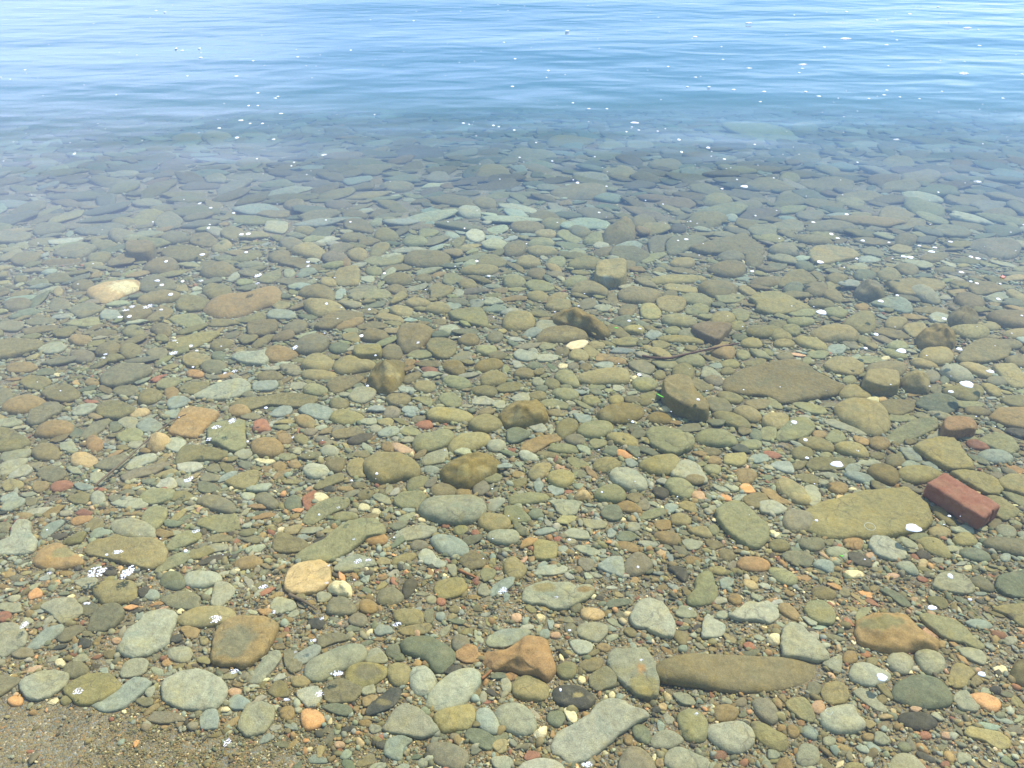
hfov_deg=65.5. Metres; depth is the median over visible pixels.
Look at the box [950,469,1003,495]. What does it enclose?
flat stone
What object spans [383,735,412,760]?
flat stone
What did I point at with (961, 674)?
flat stone
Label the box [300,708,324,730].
cobble
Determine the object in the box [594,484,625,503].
cobble
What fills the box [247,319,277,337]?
flat stone
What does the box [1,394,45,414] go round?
cobble
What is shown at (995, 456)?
cobble
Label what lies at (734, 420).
cobble
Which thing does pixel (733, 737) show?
cobble
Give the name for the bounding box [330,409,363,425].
cobble
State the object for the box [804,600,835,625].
flat stone
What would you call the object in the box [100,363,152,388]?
flat stone
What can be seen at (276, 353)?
cobble
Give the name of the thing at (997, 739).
flat stone
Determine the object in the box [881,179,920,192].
flat stone
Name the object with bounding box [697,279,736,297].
cobble
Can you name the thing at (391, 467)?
cobble
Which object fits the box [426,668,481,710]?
cobble
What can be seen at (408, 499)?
flat stone
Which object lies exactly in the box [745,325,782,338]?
cobble
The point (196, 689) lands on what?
flat stone
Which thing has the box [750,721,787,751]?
cobble
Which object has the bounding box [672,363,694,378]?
cobble
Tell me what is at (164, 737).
coarse sand
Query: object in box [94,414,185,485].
twig
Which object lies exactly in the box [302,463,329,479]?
cobble
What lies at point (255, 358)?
flat stone
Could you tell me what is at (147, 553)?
flat stone
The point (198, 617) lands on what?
cobble
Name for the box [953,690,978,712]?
flat stone
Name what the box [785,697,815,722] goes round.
flat stone
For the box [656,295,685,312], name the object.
flat stone
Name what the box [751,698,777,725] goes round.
cobble
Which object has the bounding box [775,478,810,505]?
cobble
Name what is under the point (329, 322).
flat stone
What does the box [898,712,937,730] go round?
cobble
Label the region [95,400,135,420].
flat stone
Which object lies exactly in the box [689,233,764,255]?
flat stone
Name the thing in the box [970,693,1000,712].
cobble
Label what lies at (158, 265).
cobble
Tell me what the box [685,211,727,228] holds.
cobble
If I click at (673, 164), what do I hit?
cobble
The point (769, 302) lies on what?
flat stone
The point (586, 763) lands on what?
foam cluster
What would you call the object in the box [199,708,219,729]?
flat stone
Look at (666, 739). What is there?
cobble
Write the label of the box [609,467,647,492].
cobble
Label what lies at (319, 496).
cobble
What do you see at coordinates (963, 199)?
flat stone
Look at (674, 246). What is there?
flat stone
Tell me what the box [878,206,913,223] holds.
flat stone
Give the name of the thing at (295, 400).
flat stone
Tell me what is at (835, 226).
cobble
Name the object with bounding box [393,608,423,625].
cobble
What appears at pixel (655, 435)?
flat stone
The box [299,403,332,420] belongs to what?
flat stone
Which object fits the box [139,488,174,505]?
flat stone
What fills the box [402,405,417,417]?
flat stone
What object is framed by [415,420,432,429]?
cobble
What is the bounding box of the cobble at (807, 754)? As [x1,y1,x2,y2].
[796,743,819,766]
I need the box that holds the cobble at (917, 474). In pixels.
[898,465,941,484]
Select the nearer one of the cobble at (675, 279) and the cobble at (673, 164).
the cobble at (675, 279)
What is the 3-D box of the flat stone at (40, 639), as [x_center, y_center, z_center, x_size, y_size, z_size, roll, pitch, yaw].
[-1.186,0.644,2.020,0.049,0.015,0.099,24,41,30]
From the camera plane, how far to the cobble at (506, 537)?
2.32 m
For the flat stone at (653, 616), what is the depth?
2.08 m
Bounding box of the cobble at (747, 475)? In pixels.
[735,468,756,484]
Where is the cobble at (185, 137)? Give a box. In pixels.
[171,133,201,141]
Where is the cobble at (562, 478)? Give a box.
[546,469,574,488]
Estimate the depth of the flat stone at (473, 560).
2.25 m
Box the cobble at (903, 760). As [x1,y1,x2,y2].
[888,753,925,767]
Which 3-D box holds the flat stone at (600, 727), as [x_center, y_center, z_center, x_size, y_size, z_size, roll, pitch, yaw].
[0.196,0.793,1.829,0.244,0.027,0.096,-22,41,-28]
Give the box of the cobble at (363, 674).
[344,662,386,687]
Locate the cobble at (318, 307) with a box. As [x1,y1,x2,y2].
[303,298,344,317]
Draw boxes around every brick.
[923,473,999,528]
[940,416,976,439]
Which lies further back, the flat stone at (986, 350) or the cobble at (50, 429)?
the flat stone at (986, 350)
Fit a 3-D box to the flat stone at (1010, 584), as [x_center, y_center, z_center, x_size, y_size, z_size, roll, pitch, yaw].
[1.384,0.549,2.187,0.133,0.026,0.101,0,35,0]
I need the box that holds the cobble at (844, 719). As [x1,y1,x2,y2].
[819,704,865,734]
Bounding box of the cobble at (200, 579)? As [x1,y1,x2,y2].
[184,570,221,588]
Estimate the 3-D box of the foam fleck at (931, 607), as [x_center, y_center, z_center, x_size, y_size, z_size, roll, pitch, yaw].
[1.083,0.575,2.052,0.024,0.003,0.015,0,35,0]
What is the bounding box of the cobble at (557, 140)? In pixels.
[546,135,594,146]
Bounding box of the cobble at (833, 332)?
[810,323,858,342]
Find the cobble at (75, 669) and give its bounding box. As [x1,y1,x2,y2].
[62,661,89,679]
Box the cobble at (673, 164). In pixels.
[647,158,681,169]
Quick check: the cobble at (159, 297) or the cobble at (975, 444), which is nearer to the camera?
the cobble at (975, 444)
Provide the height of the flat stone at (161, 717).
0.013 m
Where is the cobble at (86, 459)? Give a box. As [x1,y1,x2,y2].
[70,452,97,468]
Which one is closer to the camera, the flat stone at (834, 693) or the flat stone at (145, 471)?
the flat stone at (834, 693)
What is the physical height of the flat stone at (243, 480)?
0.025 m
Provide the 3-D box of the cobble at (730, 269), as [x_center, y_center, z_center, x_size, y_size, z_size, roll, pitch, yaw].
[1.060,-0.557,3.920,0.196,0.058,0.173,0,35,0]
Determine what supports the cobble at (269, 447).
on the lake bed
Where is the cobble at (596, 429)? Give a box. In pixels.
[576,420,613,439]
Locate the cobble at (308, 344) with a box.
[292,333,329,355]
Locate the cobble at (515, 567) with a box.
[503,556,526,580]
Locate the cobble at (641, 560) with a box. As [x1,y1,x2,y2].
[624,552,652,576]
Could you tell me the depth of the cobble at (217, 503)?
2.44 m
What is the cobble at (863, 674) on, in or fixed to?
on the lake bed
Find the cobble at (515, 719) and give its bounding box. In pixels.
[494,702,536,736]
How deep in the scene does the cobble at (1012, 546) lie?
2.30 m
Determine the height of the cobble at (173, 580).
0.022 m
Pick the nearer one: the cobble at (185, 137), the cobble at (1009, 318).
the cobble at (1009, 318)
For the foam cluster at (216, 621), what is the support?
on the water
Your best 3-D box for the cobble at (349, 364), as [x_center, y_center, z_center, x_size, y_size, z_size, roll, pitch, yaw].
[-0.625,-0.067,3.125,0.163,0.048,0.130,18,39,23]
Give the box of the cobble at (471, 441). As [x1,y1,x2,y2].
[447,432,490,453]
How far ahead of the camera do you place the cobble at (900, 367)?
3.12 m
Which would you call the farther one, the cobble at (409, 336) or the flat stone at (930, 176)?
the flat stone at (930, 176)
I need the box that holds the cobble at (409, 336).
[396,322,433,353]
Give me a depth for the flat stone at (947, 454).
2.64 m
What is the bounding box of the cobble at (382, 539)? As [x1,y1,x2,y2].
[365,534,387,545]
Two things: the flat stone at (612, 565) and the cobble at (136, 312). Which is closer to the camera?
the flat stone at (612, 565)
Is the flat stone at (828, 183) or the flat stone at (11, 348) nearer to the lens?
the flat stone at (11, 348)
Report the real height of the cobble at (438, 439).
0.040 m
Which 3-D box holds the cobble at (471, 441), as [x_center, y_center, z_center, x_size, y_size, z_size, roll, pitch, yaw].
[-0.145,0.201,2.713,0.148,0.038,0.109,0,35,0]
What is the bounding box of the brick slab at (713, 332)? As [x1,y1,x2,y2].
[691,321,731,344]
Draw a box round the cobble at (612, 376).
[576,367,629,385]
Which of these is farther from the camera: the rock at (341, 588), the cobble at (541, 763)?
the rock at (341, 588)
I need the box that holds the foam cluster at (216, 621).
[209,615,220,622]
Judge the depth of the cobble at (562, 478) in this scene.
2.54 m
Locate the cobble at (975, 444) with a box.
[966,439,989,450]
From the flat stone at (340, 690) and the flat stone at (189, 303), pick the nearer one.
the flat stone at (340, 690)
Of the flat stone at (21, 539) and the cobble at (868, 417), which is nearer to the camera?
the flat stone at (21, 539)
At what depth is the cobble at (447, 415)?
2.83 m
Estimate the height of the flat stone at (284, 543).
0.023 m
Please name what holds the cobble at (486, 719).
on the lake bed
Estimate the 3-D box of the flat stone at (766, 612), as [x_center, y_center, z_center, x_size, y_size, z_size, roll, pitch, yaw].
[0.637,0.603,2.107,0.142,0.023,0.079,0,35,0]
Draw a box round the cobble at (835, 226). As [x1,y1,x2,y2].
[805,219,858,233]
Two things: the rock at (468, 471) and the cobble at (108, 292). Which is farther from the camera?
the cobble at (108, 292)
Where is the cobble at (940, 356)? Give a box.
[919,346,953,365]
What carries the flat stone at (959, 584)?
on the lake bed
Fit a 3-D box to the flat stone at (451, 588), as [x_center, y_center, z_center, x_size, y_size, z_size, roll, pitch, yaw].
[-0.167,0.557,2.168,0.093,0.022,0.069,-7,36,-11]
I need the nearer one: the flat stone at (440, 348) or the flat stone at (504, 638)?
the flat stone at (504, 638)
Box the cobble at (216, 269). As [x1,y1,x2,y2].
[200,261,236,278]
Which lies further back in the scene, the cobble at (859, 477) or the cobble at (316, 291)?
the cobble at (316, 291)
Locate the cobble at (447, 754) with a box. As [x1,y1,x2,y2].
[426,742,468,767]
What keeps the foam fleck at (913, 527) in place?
on the water
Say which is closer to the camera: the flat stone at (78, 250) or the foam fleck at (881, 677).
the foam fleck at (881, 677)
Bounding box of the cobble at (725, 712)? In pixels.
[713,704,738,722]
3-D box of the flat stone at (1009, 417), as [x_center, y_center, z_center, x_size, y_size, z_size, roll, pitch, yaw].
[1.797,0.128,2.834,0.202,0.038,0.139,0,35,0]
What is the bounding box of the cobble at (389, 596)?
[376,587,403,605]
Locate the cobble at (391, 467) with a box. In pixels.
[363,452,420,484]
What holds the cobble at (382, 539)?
on the lake bed
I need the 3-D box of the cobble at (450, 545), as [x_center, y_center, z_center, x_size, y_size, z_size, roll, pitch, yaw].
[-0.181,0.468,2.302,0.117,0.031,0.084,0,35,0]
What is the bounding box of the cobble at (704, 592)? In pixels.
[686,571,717,606]
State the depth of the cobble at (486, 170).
5.40 m
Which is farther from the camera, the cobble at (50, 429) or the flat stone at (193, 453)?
the cobble at (50, 429)
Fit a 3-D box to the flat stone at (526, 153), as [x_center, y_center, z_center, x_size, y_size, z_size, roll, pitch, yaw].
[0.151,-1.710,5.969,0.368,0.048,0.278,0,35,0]
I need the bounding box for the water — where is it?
[0,0,1023,88]
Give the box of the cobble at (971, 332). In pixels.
[950,324,989,340]
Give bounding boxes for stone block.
[125,239,156,261]
[353,343,381,359]
[594,258,626,288]
[661,374,708,422]
[861,368,899,396]
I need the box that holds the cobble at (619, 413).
[596,402,643,424]
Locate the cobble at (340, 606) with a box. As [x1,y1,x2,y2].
[325,596,356,616]
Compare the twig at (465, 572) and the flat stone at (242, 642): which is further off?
the twig at (465, 572)
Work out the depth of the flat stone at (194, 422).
2.79 m
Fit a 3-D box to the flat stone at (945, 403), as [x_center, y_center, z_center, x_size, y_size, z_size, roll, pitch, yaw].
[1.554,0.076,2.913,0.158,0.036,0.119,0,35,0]
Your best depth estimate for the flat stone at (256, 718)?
1.82 m
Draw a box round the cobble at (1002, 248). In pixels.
[969,237,1021,259]
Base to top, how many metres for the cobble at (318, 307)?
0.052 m
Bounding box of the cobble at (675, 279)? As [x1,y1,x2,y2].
[650,274,706,284]
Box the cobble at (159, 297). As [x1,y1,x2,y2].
[136,289,180,305]
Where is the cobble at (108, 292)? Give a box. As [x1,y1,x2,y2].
[86,279,139,303]
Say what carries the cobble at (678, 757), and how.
on the lake bed
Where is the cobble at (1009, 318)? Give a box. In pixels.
[986,309,1023,328]
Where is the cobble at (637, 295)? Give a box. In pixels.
[617,286,661,304]
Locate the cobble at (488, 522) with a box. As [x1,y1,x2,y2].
[477,512,511,532]
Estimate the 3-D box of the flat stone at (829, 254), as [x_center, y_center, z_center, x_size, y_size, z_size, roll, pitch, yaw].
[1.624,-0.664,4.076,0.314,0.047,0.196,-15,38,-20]
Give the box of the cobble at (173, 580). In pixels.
[160,571,184,590]
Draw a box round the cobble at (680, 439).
[664,432,694,446]
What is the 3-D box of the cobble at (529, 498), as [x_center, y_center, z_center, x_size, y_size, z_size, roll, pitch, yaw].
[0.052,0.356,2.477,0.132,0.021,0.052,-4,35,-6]
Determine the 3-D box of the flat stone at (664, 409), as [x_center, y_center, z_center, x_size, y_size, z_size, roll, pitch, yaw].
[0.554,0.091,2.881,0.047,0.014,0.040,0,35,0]
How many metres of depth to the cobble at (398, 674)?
1.93 m
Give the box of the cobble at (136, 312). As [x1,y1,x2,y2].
[121,305,152,322]
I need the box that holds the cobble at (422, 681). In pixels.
[409,665,436,696]
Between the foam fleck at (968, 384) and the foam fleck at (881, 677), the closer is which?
the foam fleck at (881, 677)
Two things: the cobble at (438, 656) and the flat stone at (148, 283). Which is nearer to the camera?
the cobble at (438, 656)
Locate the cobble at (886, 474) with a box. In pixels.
[867,463,899,485]
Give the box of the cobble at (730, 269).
[707,260,745,278]
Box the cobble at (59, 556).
[33,543,84,570]
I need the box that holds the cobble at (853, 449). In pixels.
[834,441,868,458]
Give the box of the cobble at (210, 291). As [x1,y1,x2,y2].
[202,283,231,299]
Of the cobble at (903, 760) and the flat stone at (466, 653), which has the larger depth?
the flat stone at (466, 653)
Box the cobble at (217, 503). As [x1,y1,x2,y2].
[196,494,236,513]
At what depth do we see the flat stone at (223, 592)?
2.14 m
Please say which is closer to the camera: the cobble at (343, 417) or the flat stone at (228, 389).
the cobble at (343, 417)
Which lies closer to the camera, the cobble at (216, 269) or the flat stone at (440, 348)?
the flat stone at (440, 348)
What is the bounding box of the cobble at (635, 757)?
[618,746,656,767]
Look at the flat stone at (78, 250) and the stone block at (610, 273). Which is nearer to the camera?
the stone block at (610, 273)
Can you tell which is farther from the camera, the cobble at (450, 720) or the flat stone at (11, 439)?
the flat stone at (11, 439)
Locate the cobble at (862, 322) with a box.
[843,310,875,334]
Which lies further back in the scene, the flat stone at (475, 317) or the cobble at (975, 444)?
the flat stone at (475, 317)
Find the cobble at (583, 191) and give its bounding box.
[550,183,606,199]
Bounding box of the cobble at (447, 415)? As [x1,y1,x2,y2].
[426,407,473,423]
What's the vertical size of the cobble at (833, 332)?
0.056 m
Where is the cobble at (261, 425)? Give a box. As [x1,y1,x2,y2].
[252,419,270,432]
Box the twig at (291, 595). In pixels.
[288,593,316,609]
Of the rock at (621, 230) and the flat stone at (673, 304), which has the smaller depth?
the flat stone at (673, 304)
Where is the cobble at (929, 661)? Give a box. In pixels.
[914,649,945,675]
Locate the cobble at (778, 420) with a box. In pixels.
[761,412,788,430]
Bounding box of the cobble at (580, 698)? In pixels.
[551,685,595,710]
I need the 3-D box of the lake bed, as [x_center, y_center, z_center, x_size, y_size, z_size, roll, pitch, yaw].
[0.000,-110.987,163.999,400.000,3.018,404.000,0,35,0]
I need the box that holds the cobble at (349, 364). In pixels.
[332,354,375,374]
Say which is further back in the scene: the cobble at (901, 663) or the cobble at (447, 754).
the cobble at (901, 663)
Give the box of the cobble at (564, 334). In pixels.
[536,325,587,344]
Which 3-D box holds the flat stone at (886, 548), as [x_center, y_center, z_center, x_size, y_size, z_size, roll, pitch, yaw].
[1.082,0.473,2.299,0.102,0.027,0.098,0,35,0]
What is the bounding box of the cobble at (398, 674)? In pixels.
[387,663,410,686]
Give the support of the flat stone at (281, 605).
on the lake bed
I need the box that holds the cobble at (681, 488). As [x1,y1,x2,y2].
[664,477,693,499]
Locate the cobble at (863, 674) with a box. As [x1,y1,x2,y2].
[848,662,890,686]
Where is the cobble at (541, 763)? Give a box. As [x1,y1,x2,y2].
[518,758,564,767]
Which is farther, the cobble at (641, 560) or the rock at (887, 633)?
the cobble at (641, 560)
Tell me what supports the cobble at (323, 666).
on the lake bed
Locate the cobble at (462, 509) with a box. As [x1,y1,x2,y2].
[418,494,486,525]
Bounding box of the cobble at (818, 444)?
[797,436,834,452]
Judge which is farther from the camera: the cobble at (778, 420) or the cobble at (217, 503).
the cobble at (778, 420)
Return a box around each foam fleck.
[816,310,825,314]
[830,461,842,466]
[877,673,887,680]
[896,349,905,352]
[906,524,921,531]
[928,605,936,609]
[959,381,972,387]
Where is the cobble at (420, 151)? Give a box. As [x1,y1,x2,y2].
[395,145,443,158]
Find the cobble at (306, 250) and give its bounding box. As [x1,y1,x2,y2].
[290,242,325,259]
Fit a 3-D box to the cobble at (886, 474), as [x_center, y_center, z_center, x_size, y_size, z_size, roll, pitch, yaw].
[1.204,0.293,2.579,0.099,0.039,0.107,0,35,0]
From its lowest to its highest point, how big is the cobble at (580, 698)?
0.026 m
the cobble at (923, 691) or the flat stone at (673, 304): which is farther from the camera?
the flat stone at (673, 304)
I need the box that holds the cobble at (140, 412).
[129,408,149,417]
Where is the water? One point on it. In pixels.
(788, 24)
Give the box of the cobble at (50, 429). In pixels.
[34,420,74,438]
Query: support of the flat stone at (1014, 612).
on the lake bed
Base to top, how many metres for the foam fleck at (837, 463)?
0.003 m
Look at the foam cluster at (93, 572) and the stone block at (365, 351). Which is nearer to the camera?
the foam cluster at (93, 572)
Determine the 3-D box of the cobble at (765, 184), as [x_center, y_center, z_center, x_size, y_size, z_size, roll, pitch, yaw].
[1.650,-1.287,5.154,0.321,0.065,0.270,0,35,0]
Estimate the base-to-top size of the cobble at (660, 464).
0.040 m
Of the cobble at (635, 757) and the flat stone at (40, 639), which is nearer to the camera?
the cobble at (635, 757)
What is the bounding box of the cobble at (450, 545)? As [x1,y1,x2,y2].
[430,534,468,556]
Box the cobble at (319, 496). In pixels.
[314,492,327,501]
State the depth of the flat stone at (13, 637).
2.01 m
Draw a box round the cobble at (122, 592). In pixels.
[92,580,137,604]
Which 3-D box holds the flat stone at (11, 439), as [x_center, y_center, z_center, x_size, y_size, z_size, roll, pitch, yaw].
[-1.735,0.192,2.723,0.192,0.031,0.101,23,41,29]
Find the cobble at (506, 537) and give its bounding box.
[486,529,519,545]
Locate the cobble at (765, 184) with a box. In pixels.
[745,177,795,191]
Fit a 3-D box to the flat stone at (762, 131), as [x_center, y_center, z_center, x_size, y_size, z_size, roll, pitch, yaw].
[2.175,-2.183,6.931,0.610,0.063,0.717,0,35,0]
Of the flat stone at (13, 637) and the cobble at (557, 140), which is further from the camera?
the cobble at (557, 140)
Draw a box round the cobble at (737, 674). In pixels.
[656,653,815,693]
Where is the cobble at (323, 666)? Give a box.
[304,643,366,682]
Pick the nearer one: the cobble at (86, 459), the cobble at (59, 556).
the cobble at (59, 556)
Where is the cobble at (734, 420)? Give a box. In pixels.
[712,411,750,429]
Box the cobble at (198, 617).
[177,606,236,628]
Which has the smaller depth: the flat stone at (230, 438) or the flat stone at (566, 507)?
the flat stone at (566, 507)
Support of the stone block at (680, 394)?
on the lake bed
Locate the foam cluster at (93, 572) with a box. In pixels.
[87,566,106,576]
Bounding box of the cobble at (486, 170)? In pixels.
[475,164,509,176]
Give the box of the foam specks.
[25,4,1020,587]
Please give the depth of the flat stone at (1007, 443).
2.70 m
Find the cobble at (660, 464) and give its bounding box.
[638,453,679,475]
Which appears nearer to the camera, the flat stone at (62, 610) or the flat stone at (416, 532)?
the flat stone at (62, 610)
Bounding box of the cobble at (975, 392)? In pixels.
[942,384,983,400]
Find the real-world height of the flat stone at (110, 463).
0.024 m
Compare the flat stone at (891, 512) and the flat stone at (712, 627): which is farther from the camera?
the flat stone at (891, 512)
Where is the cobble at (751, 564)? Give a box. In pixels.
[737,556,769,571]
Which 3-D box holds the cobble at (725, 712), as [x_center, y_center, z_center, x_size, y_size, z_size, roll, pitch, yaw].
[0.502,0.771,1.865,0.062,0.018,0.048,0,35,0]
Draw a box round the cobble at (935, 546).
[919,536,950,558]
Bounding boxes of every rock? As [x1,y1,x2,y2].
[327,580,352,597]
[368,359,405,395]
[440,452,499,489]
[482,635,555,682]
[498,399,548,428]
[551,307,609,339]
[602,216,636,244]
[853,278,884,301]
[854,612,940,654]
[899,369,929,394]
[914,323,955,349]
[947,305,978,326]
[1010,658,1023,686]
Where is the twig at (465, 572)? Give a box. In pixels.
[458,569,475,577]
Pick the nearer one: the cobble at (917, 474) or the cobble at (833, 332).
the cobble at (917, 474)
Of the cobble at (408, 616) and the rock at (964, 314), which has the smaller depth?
the cobble at (408, 616)
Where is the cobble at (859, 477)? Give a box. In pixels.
[843,471,873,484]
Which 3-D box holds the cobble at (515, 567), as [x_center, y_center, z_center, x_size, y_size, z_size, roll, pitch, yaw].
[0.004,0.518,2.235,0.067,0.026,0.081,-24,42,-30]
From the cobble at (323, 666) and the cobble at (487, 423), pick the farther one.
the cobble at (487, 423)
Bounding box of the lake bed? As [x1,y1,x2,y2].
[0,0,1023,767]
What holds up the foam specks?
on the water
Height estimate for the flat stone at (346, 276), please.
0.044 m
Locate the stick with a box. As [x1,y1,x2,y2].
[642,342,738,359]
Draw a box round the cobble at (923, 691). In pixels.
[891,674,952,709]
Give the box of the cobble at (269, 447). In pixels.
[251,437,283,458]
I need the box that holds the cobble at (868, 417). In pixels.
[833,397,890,436]
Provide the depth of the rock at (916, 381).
2.98 m
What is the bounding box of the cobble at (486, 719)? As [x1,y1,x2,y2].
[475,707,499,734]
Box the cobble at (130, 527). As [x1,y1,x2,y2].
[110,517,156,537]
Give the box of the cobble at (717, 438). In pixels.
[694,428,737,447]
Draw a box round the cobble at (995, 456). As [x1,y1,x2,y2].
[977,449,1013,464]
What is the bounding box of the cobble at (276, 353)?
[265,345,298,362]
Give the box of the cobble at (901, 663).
[886,652,913,675]
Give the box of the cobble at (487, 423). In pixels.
[468,414,502,433]
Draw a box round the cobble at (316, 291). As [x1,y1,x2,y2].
[298,284,334,300]
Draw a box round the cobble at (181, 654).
[166,646,193,662]
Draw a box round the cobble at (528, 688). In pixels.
[512,675,548,701]
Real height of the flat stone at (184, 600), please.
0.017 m
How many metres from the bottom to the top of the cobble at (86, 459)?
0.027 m
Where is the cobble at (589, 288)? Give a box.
[570,280,608,297]
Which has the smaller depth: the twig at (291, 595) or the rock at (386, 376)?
the twig at (291, 595)
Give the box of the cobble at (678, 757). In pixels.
[663,747,710,767]
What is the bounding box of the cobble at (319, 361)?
[301,353,333,370]
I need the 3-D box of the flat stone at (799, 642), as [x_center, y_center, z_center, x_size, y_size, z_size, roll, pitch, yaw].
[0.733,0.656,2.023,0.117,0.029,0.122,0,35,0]
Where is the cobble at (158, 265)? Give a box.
[143,256,179,273]
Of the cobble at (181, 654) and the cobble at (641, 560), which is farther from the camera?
the cobble at (641, 560)
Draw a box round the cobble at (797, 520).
[782,509,812,532]
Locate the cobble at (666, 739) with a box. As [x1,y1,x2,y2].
[650,729,683,749]
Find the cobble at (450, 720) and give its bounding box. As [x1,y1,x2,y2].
[433,704,475,733]
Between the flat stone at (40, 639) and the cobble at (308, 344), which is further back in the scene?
the cobble at (308, 344)
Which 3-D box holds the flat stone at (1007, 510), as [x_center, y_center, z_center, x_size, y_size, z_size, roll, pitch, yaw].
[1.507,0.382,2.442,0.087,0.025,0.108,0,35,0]
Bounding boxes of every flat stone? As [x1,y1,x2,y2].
[0,338,43,360]
[0,427,30,453]
[0,519,37,555]
[0,622,27,657]
[18,669,69,701]
[26,401,62,426]
[26,624,64,649]
[36,466,66,482]
[40,384,80,402]
[40,597,82,623]
[53,243,96,258]
[62,672,120,705]
[84,534,167,570]
[86,602,124,632]
[91,677,151,712]
[94,454,128,470]
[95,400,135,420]
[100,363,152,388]
[116,608,177,658]
[119,658,148,678]
[120,461,171,481]
[139,274,176,292]
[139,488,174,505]
[141,505,167,528]
[146,711,185,724]
[154,552,190,573]
[160,591,200,610]
[161,245,208,262]
[161,668,227,711]
[163,331,219,350]
[166,530,201,551]
[168,406,218,438]
[174,444,228,464]
[175,294,208,312]
[193,378,250,400]
[196,514,240,533]
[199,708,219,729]
[207,419,246,452]
[210,581,235,605]
[210,615,278,669]
[225,469,258,489]
[229,392,317,410]
[231,349,268,365]
[237,701,274,737]
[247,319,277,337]
[249,650,281,683]
[269,596,296,614]
[272,532,309,553]
[283,648,302,673]
[284,559,331,594]
[294,644,320,664]
[295,518,385,562]
[296,686,321,708]
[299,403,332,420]
[302,496,350,524]
[314,309,363,330]
[322,677,361,703]
[326,375,363,394]
[333,265,360,286]
[333,553,374,572]
[364,687,401,716]
[381,703,438,739]
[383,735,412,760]
[391,525,436,541]
[393,490,426,508]
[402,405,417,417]
[426,337,456,359]
[433,577,467,599]
[448,307,488,327]
[455,644,478,663]
[459,551,486,570]
[464,728,497,750]
[485,628,530,648]
[508,148,556,158]
[520,434,561,453]
[521,580,594,610]
[532,539,557,560]
[547,499,581,515]
[550,698,648,762]
[576,622,608,643]
[588,666,616,692]
[597,556,624,577]
[606,647,659,700]
[610,245,649,262]
[629,598,675,638]
[645,426,693,455]
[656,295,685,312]
[659,406,670,412]
[665,235,707,255]
[670,459,707,484]
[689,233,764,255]
[701,614,725,638]
[715,500,769,549]
[721,122,798,141]
[721,359,843,404]
[728,600,778,624]
[749,291,810,314]
[775,417,815,442]
[778,269,816,288]
[779,622,829,662]
[781,550,813,567]
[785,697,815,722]
[800,176,853,190]
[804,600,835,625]
[805,457,854,471]
[805,486,932,540]
[807,245,859,264]
[820,681,849,705]
[823,356,863,376]
[835,190,882,202]
[852,688,887,712]
[867,535,907,560]
[871,296,912,313]
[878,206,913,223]
[880,399,915,414]
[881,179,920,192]
[885,277,945,296]
[886,417,937,442]
[901,169,940,183]
[913,436,973,471]
[915,393,958,413]
[919,613,984,649]
[932,571,974,594]
[933,224,970,238]
[944,194,990,205]
[948,663,975,688]
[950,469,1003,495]
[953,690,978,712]
[956,337,1011,363]
[964,726,1011,749]
[977,433,1019,454]
[986,495,1019,521]
[988,407,1023,428]
[992,363,1023,388]
[992,603,1023,627]
[994,570,1023,598]
[999,473,1023,495]
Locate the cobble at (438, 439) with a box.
[412,429,454,453]
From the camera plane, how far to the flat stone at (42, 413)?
2.85 m
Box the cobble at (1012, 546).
[982,537,1023,556]
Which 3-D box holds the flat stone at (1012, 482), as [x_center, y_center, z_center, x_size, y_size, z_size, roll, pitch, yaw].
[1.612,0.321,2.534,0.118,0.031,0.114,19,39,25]
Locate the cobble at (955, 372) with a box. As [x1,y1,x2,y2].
[939,364,973,382]
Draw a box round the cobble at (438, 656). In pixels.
[400,635,455,673]
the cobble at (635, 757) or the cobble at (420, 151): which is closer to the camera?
the cobble at (635, 757)
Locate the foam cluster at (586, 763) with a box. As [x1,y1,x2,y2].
[581,761,592,766]
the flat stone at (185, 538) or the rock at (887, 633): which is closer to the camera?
the rock at (887, 633)
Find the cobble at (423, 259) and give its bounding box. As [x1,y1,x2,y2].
[403,250,450,268]
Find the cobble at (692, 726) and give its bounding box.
[676,709,708,743]
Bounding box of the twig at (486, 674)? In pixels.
[481,670,491,679]
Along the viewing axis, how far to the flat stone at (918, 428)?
2.77 m
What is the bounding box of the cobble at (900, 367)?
[865,361,906,375]
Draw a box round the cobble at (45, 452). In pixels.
[31,443,59,461]
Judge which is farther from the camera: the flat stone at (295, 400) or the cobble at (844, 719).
the flat stone at (295, 400)
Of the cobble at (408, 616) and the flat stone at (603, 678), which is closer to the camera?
the flat stone at (603, 678)
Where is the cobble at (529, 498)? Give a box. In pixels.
[508,492,549,504]
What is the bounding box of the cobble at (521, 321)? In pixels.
[502,310,534,331]
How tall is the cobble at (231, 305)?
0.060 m
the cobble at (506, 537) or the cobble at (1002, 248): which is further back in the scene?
the cobble at (1002, 248)
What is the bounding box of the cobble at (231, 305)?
[202,286,282,318]
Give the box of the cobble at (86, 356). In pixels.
[70,349,94,363]
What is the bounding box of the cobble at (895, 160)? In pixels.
[882,155,914,167]
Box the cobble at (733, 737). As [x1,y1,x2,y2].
[707,721,754,754]
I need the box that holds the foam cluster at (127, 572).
[121,565,134,578]
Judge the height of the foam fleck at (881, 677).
0.003 m
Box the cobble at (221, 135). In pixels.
[201,130,231,141]
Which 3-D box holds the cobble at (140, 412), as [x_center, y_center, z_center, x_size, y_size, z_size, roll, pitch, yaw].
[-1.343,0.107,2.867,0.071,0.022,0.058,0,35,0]
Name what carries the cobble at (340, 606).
on the lake bed
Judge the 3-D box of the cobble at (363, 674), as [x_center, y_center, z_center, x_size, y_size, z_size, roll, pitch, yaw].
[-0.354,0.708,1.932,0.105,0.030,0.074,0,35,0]

